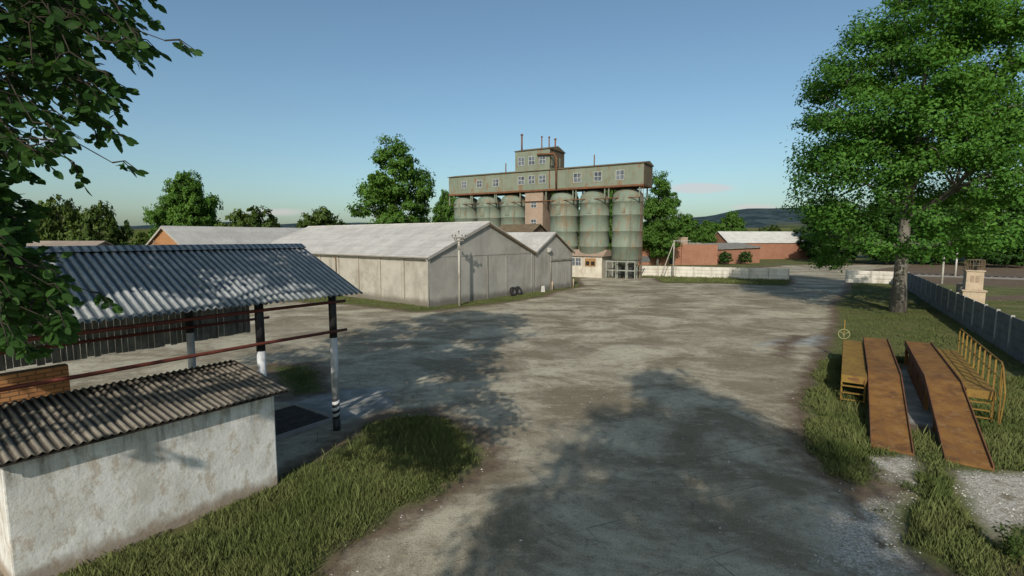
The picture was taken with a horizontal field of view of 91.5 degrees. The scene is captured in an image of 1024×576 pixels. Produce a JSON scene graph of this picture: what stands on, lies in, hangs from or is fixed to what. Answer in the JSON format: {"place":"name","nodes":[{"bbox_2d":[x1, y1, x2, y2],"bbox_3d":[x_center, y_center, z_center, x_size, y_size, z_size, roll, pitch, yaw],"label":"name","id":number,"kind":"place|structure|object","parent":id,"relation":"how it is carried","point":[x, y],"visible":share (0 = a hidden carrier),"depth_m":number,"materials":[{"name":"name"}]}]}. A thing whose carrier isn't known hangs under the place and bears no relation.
{"place":"outdoors","nodes":[
{"label":"outdoors","id":0,"kind":"place"},
{"bbox_2d":[24,207,807,247],"bbox_3d":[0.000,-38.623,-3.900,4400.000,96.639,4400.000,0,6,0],"label":"hills","id":1,"kind":"structure","parent":0,"point":[755,219],"depth_m":1157.89,"materials":[{"name":"green plant"}]},
{"bbox_2d":[0,263,1023,575],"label":"yard","id":2,"kind":"structure","parent":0,"point":[646,493],"depth_m":17.61,"materials":[{"name":"grey concrete"}]},
{"bbox_2d":[0,0,203,363],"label":"broadleaf tree","id":3,"kind":"object","parent":2,"relation":"on","point":[33,286],"visible":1,"depth_m":3.60,"materials":[{"name":"green plant"}]},
{"bbox_2d":[0,360,290,575],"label":"plaster hut","id":4,"kind":"object","parent":2,"relation":"on","point":[89,474],"visible":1,"depth_m":9.85,"materials":[{"name":"white paint"}]},
{"bbox_2d":[0,243,362,430],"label":"open shed","id":5,"kind":"structure","parent":2,"relation":"on","point":[208,284],"depth_m":13.47,"materials":[{"name":"grey metal"}]},
{"bbox_2d":[275,405,326,434],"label":"plank floor","id":6,"kind":"structure","parent":2,"relation":"on","point":[290,418],"depth_m":16.49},
{"bbox_2d":[276,403,341,441],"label":"kerb","id":7,"kind":"structure","parent":2,"relation":"on","point":[306,428],"depth_m":15.92,"materials":[{"name":"concrete"}]},
{"bbox_2d":[572,249,611,277],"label":"white house","id":8,"kind":"structure","parent":2,"relation":"on","point":[589,265],"depth_m":75.43,"materials":[{"name":"paint"}]},
{"bbox_2d":[575,258,580,265],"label":"window","id":9,"kind":"structure","parent":8,"relation":"in","point":[577,260],"depth_m":76.06,"materials":[{"name":"white glass"}]},
{"bbox_2d":[579,189,609,253],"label":"grain silo","id":10,"kind":"object","parent":2,"relation":"on","point":[594,226],"visible":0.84,"depth_m":75.18,"materials":[{"name":"metal"}]},
{"bbox_2d":[853,202,929,264],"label":"tree","id":11,"kind":"object","parent":2,"relation":"on","point":[889,226],"visible":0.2,"depth_m":109.27,"materials":[{"name":"green plant"}]},
{"bbox_2d":[909,198,961,264],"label":"tree","id":12,"kind":"object","parent":2,"relation":"on","point":[934,257],"visible":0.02,"depth_m":107.72,"materials":[{"name":"green plant"}]},
{"bbox_2d":[954,253,957,276],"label":"pole","id":13,"kind":"object","parent":2,"relation":"on","point":[955,272],"visible":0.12,"depth_m":75.52,"materials":[{"name":"concrete"}]},
{"bbox_2d":[975,211,1023,267],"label":"tree","id":14,"kind":"object","parent":2,"relation":"on","point":[1013,258],"visible":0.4,"depth_m":98.15,"materials":[{"name":"green plant"}]},
{"bbox_2d":[0,0,1023,225],"label":"sky","id":15,"kind":"structure","parent":0,"point":[283,109],"materials":[{"name":"blue"}]},
{"bbox_2d":[65,248,1023,575],"bbox_3d":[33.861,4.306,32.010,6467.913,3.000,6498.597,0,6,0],"label":"ground","id":16,"kind":"structure","parent":0,"point":[495,462],"depth_m":13.27,"materials":[{"name":"green plant"}]},
{"bbox_2d":[24,194,99,240],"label":"tree","id":17,"kind":"object","parent":16,"relation":"on","point":[49,228],"visible":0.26,"depth_m":70.40,"materials":[{"name":"green plant"}]},
{"bbox_2d":[26,241,112,245],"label":"brown shed","id":18,"kind":"structure","parent":16,"relation":"on","point":[68,243],"depth_m":45.72,"materials":[{"name":"stone"}]},
{"bbox_2d":[63,200,133,244],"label":"tree","id":19,"kind":"object","parent":16,"relation":"on","point":[106,224],"visible":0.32,"depth_m":71.86,"materials":[{"name":"green plant"}]},
{"bbox_2d":[125,230,154,244],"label":"shrub","id":20,"kind":"object","parent":16,"relation":"on","point":[141,237],"visible":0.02,"depth_m":115.10,"materials":[{"name":"green plant"}]},
{"bbox_2d":[141,169,223,237],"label":"tree","id":21,"kind":"object","parent":16,"relation":"on","point":[179,202],"visible":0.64,"depth_m":105.91,"materials":[{"name":"green plant"}]},
{"bbox_2d":[146,226,302,244],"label":"brick barn","id":22,"kind":"structure","parent":16,"relation":"on","point":[177,235],"depth_m":61.78,"materials":[{"name":"stone"}]},
{"bbox_2d":[214,205,282,227],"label":"tree","id":23,"kind":"object","parent":16,"relation":"on","point":[238,219],"visible":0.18,"depth_m":109.21,"materials":[{"name":"green plant"}]},
{"bbox_2d":[295,206,347,227],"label":"tree","id":24,"kind":"object","parent":16,"relation":"on","point":[322,217],"visible":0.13,"depth_m":110.29,"materials":[{"name":"green plant"}]},
{"bbox_2d":[344,133,435,223],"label":"tree","id":25,"kind":"object","parent":16,"relation":"on","point":[381,192],"visible":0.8,"depth_m":91.35,"materials":[{"name":"green plant"}]},
{"bbox_2d":[270,221,536,306],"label":"warehouse","id":26,"kind":"structure","parent":16,"relation":"on","point":[412,263],"depth_m":48.59,"materials":[{"name":"metal"}]},
{"bbox_2d":[431,189,457,222],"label":"tree","id":27,"kind":"object","parent":16,"relation":"on","point":[442,210],"visible":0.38,"depth_m":118.67,"materials":[{"name":"green plant"}]},
{"bbox_2d":[452,231,465,305],"bbox_3d":[-4.616,-1.593,43.651,1.240,6.800,0.320,-1,6,-6],"label":"telegraph pole","id":28,"kind":"object","parent":16,"relation":"on","point":[459,280],"visible":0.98,"depth_m":43.56,"materials":[{"name":"concrete"}]},
{"bbox_2d":[454,196,476,221],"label":"grain silo","id":29,"kind":"object","parent":16,"relation":"on","point":[465,213],"visible":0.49,"depth_m":87.11,"materials":[{"name":"metal"}]},
{"bbox_2d":[477,195,500,227],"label":"grain silo","id":30,"kind":"object","parent":16,"relation":"on","point":[491,213],"visible":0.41,"depth_m":84.67,"materials":[{"name":"metal"}]},
{"bbox_2d":[501,194,524,225],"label":"grain silo","id":31,"kind":"object","parent":16,"relation":"on","point":[512,213],"visible":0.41,"depth_m":82.17,"materials":[{"name":"metal"}]},
{"bbox_2d":[447,134,653,276],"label":"silo gallery","id":32,"kind":"object","parent":31,"relation":"on","point":[537,177],"visible":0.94,"depth_m":78.90,"materials":[{"name":"green metal"}]},
{"bbox_2d":[461,181,466,188],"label":"window","id":33,"kind":"structure","parent":32,"relation":"in","point":[463,183],"depth_m":86.16,"materials":[{"name":"white glass"}]},
{"bbox_2d":[476,180,481,187],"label":"window","id":34,"kind":"structure","parent":32,"relation":"in","point":[478,182],"depth_m":84.56,"materials":[{"name":"white glass"}]},
{"bbox_2d":[493,179,498,186],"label":"window","id":35,"kind":"structure","parent":32,"relation":"in","point":[495,181],"depth_m":82.84,"materials":[{"name":"white glass"}]},
{"bbox_2d":[518,176,524,184],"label":"window","id":36,"kind":"structure","parent":32,"relation":"in","point":[521,179],"depth_m":80.36,"materials":[{"name":"white glass"}]},
{"bbox_2d":[518,157,524,165],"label":"window","id":37,"kind":"structure","parent":32,"relation":"in","point":[521,160],"depth_m":80.08,"materials":[{"name":"white glass"}]},
{"bbox_2d":[528,175,534,183],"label":"window","id":38,"kind":"structure","parent":32,"relation":"in","point":[529,177],"depth_m":79.46,"materials":[{"name":"white glass"}]},
{"bbox_2d":[528,156,534,164],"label":"window","id":39,"kind":"structure","parent":32,"relation":"in","point":[531,159],"depth_m":79.15,"materials":[{"name":"white glass"}]},
{"bbox_2d":[539,175,545,182],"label":"window","id":40,"kind":"structure","parent":32,"relation":"in","point":[542,178],"depth_m":78.44,"materials":[{"name":"white glass"}]},
{"bbox_2d":[539,155,545,163],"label":"window","id":41,"kind":"structure","parent":32,"relation":"in","point":[542,158],"depth_m":78.15,"materials":[{"name":"white glass"}]},
{"bbox_2d":[573,173,580,182],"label":"window","id":42,"kind":"structure","parent":32,"relation":"in","point":[576,177],"depth_m":75.54,"materials":[{"name":"white glass"}]},
{"bbox_2d":[594,171,601,180],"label":"window","id":43,"kind":"structure","parent":32,"relation":"in","point":[597,175],"depth_m":73.81,"materials":[{"name":"white glass"}]},
{"bbox_2d":[616,170,623,179],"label":"window","id":44,"kind":"structure","parent":32,"relation":"in","point":[620,173],"depth_m":72.06,"materials":[{"name":"white glass"}]},
{"bbox_2d":[509,287,516,295],"bbox_3d":[0.147,0.371,51.615,0.260,1.000,1.000,-13,-4,39],"label":"tractor tyre","id":45,"kind":"object","parent":16,"relation":"on","point":[511,290],"visible":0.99,"depth_m":51.46,"materials":[{"name":"rubber"}]},
{"bbox_2d":[516,286,521,294],"bbox_3d":[0.663,0.309,52.288,0.260,1.000,1.000,-17,-6,39],"label":"tractor tyre","id":46,"kind":"object","parent":16,"relation":"on","point":[519,290],"visible":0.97,"depth_m":52.28,"materials":[{"name":"rubber"}]},
{"bbox_2d":[499,224,547,231],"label":"brown annex","id":47,"kind":"object","parent":16,"relation":"on","point":[522,227],"visible":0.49,"depth_m":76.21,"materials":[{"name":"brick"}]},
{"bbox_2d":[46,274,1023,575],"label":"grass","id":48,"kind":"structure","parent":16,"relation":"on","point":[308,514],"depth_m":12.11,"materials":[{"name":"green plant"}]},
{"bbox_2d":[506,232,574,291],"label":"warehouse","id":49,"kind":"structure","parent":16,"relation":"on","point":[553,257],"depth_m":57.52,"materials":[{"name":"metal"}]},
{"bbox_2d":[550,258,571,288],"bbox_3d":[5.825,-1.683,58.830,0.175,3.470,4.500,5,7,39],"label":"sliding door","id":50,"kind":"structure","parent":49,"relation":"in","point":[561,269],"depth_m":58.79,"materials":[{"name":"metal"}]},
{"bbox_2d":[550,191,578,249],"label":"grain silo","id":51,"kind":"object","parent":16,"relation":"on","point":[564,219],"visible":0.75,"depth_m":77.65,"materials":[{"name":"metal"}]},
{"bbox_2d":[552,192,579,242],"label":"tree","id":52,"kind":"object","parent":16,"relation":"on","point":[579,218],"visible":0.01,"depth_m":115.45,"materials":[{"name":"green plant"}]},
{"bbox_2d":[606,190,616,249],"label":"tree","id":53,"kind":"object","parent":16,"relation":"on","point":[610,225],"visible":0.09,"depth_m":112.46,"materials":[{"name":"green plant"}]},
{"bbox_2d":[606,260,644,278],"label":"steel stand","id":54,"kind":"object","parent":16,"relation":"on","point":[631,270],"visible":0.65,"depth_m":73.37,"materials":[{"name":"grey metal"}]},
{"bbox_2d":[611,188,643,278],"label":"grain silo","id":55,"kind":"object","parent":16,"relation":"on","point":[626,237],"visible":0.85,"depth_m":72.65,"materials":[{"name":"green metal"}]},
{"bbox_2d":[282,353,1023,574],"bbox_3d":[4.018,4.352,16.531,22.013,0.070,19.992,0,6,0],"label":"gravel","id":56,"kind":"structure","parent":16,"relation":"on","point":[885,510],"depth_m":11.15,"materials":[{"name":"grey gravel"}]},
{"bbox_2d":[642,169,682,265],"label":"tree","id":57,"kind":"object","parent":16,"relation":"on","point":[657,230],"visible":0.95,"depth_m":104.97,"materials":[{"name":"green plant"}]},
{"bbox_2d":[660,240,690,277],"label":"strutted pole","id":58,"kind":"object","parent":16,"relation":"on","point":[673,245],"visible":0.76,"depth_m":73.42,"materials":[{"name":"concrete"}]},
{"bbox_2d":[638,237,717,264],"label":"brick ruin","id":59,"kind":"object","parent":16,"relation":"on","point":[690,253],"visible":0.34,"depth_m":109.84,"materials":[{"name":"brick"}]},
{"bbox_2d":[669,255,674,263],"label":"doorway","id":60,"kind":"structure","parent":59,"relation":"in","point":[670,259],"depth_m":109.94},
{"bbox_2d":[673,213,704,242],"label":"tree","id":61,"kind":"object","parent":16,"relation":"on","point":[690,229],"visible":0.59,"depth_m":136.94,"materials":[{"name":"green plant"}]},
{"bbox_2d":[699,219,720,242],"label":"tree","id":62,"kind":"object","parent":16,"relation":"on","point":[711,229],"visible":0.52,"depth_m":145.21,"materials":[{"name":"green plant"}]},
{"bbox_2d":[641,266,789,279],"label":"panel fence","id":63,"kind":"object","parent":16,"relation":"on","point":[767,273],"visible":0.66,"depth_m":74.28,"materials":[{"name":"concrete"}]},
{"bbox_2d":[717,251,732,263],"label":"bush","id":64,"kind":"object","parent":16,"relation":"on","point":[723,257],"visible":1,"depth_m":111.53,"materials":[{"name":"green plant"}]},
{"bbox_2d":[702,243,761,263],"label":"brick store","id":65,"kind":"structure","parent":16,"relation":"on","point":[734,249],"depth_m":117.02,"materials":[{"name":"brick"}]},
{"bbox_2d":[716,210,747,230],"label":"tree","id":66,"kind":"object","parent":16,"relation":"on","point":[732,221],"visible":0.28,"depth_m":154.76,"materials":[{"name":"green plant"}]},
{"bbox_2d":[738,251,752,263],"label":"bush","id":67,"kind":"object","parent":16,"relation":"on","point":[745,257],"visible":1,"depth_m":112.35,"materials":[{"name":"green plant"}]},
{"bbox_2d":[711,231,814,258],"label":"brick barn","id":68,"kind":"structure","parent":16,"relation":"on","point":[778,245],"depth_m":140.32,"materials":[{"name":"brick"}]},
{"bbox_2d":[758,224,786,231],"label":"tree","id":69,"kind":"object","parent":16,"relation":"on","point":[773,228],"visible":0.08,"depth_m":187.83,"materials":[{"name":"green plant"}]},
{"bbox_2d":[793,216,813,256],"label":"tree","id":70,"kind":"object","parent":16,"relation":"on","point":[805,246],"visible":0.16,"depth_m":138.55,"materials":[{"name":"green plant"}]},
{"bbox_2d":[806,198,861,260],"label":"tree","id":71,"kind":"object","parent":16,"relation":"on","point":[811,250],"visible":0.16,"depth_m":117.95,"materials":[{"name":"green plant"}]},
{"bbox_2d":[838,320,866,404],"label":"service platform","id":72,"kind":"structure","parent":16,"relation":"on","point":[853,365],"depth_m":19.38,"materials":[{"name":"yellow paint"}]},
{"bbox_2d":[845,270,893,283],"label":"panel fence","id":73,"kind":"object","parent":16,"relation":"on","point":[871,276],"visible":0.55,"depth_m":65.97,"materials":[{"name":"concrete"}]},
{"bbox_2d":[863,336,913,455],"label":"vehicle ramp","id":74,"kind":"structure","parent":16,"relation":"on","point":[889,423],"depth_m":16.42,"materials":[{"name":"metal"}]},
{"bbox_2d":[863,192,916,220],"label":"tree","id":75,"kind":"object","parent":16,"relation":"on","point":[877,202],"visible":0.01,"depth_m":139.91,"materials":[{"name":"green plant"}]},
{"bbox_2d":[773,0,1023,312],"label":"broadleaf tree","id":76,"kind":"object","parent":16,"relation":"on","point":[975,108],"visible":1,"depth_m":36.27,"materials":[{"name":"green plant"}]},
{"bbox_2d":[940,258,944,283],"bbox_3d":[56.000,-3.047,64.822,0.266,5.440,0.280,0,6,0],"label":"pole","id":77,"kind":"object","parent":16,"relation":"on","point":[942,273],"visible":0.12,"depth_m":64.85,"materials":[{"name":"concrete"}]},
{"bbox_2d":[904,339,994,470],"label":"vehicle ramp","id":78,"kind":"structure","parent":16,"relation":"on","point":[956,428],"depth_m":15.75,"materials":[{"name":"metal"}]},
{"bbox_2d":[956,283,962,291],"bbox_3d":[43.600,0.402,48.486,0.720,1.660,0.720,-3,7,-28],"label":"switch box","id":79,"kind":"object","parent":16,"relation":"on","point":[958,285],"visible":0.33,"depth_m":48.46,"materials":[{"name":"metal"}]},
{"bbox_2d":[928,192,996,262],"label":"tree","id":80,"kind":"object","parent":16,"relation":"on","point":[966,209],"visible":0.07,"depth_m":113.20,"materials":[{"name":"green plant"}]},
{"bbox_2d":[907,272,1023,364],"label":"panel fence","id":81,"kind":"object","parent":16,"relation":"on","point":[1001,330],"visible":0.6,"depth_m":31.21,"materials":[{"name":"concrete"}]},
{"bbox_2d":[909,272,1023,279],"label":"road","id":82,"kind":"structure","parent":16,"relation":"on","point":[1014,277],"depth_m":75.28,"materials":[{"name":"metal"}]},
{"bbox_2d":[938,329,1005,424],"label":"service platform","id":83,"kind":"structure","parent":16,"relation":"on","point":[976,384],"depth_m":17.22,"materials":[{"name":"yellow paint"}]},
{"bbox_2d":[958,259,986,303],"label":"plaster pillar","id":84,"kind":"structure","parent":16,"relation":"on","point":[973,282],"depth_m":44.89,"materials":[{"name":"paint"}]},
{"bbox_2d":[962,193,1007,261],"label":"tree","id":85,"kind":"object","parent":16,"relation":"on","point":[973,257],"visible":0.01,"depth_m":117.18,"materials":[{"name":"green plant"}]},
{"bbox_2d":[988,189,1023,215],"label":"tree","id":86,"kind":"object","parent":16,"relation":"on","point":[1010,209],"visible":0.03,"depth_m":117.76,"materials":[{"name":"green plant"}]},
{"bbox_2d":[992,520,1023,564],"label":"weed plant","id":87,"kind":"object","parent":16,"relation":"on","point":[1014,550],"visible":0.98,"depth_m":9.22,"materials":[{"name":"green plant"}]}
]}

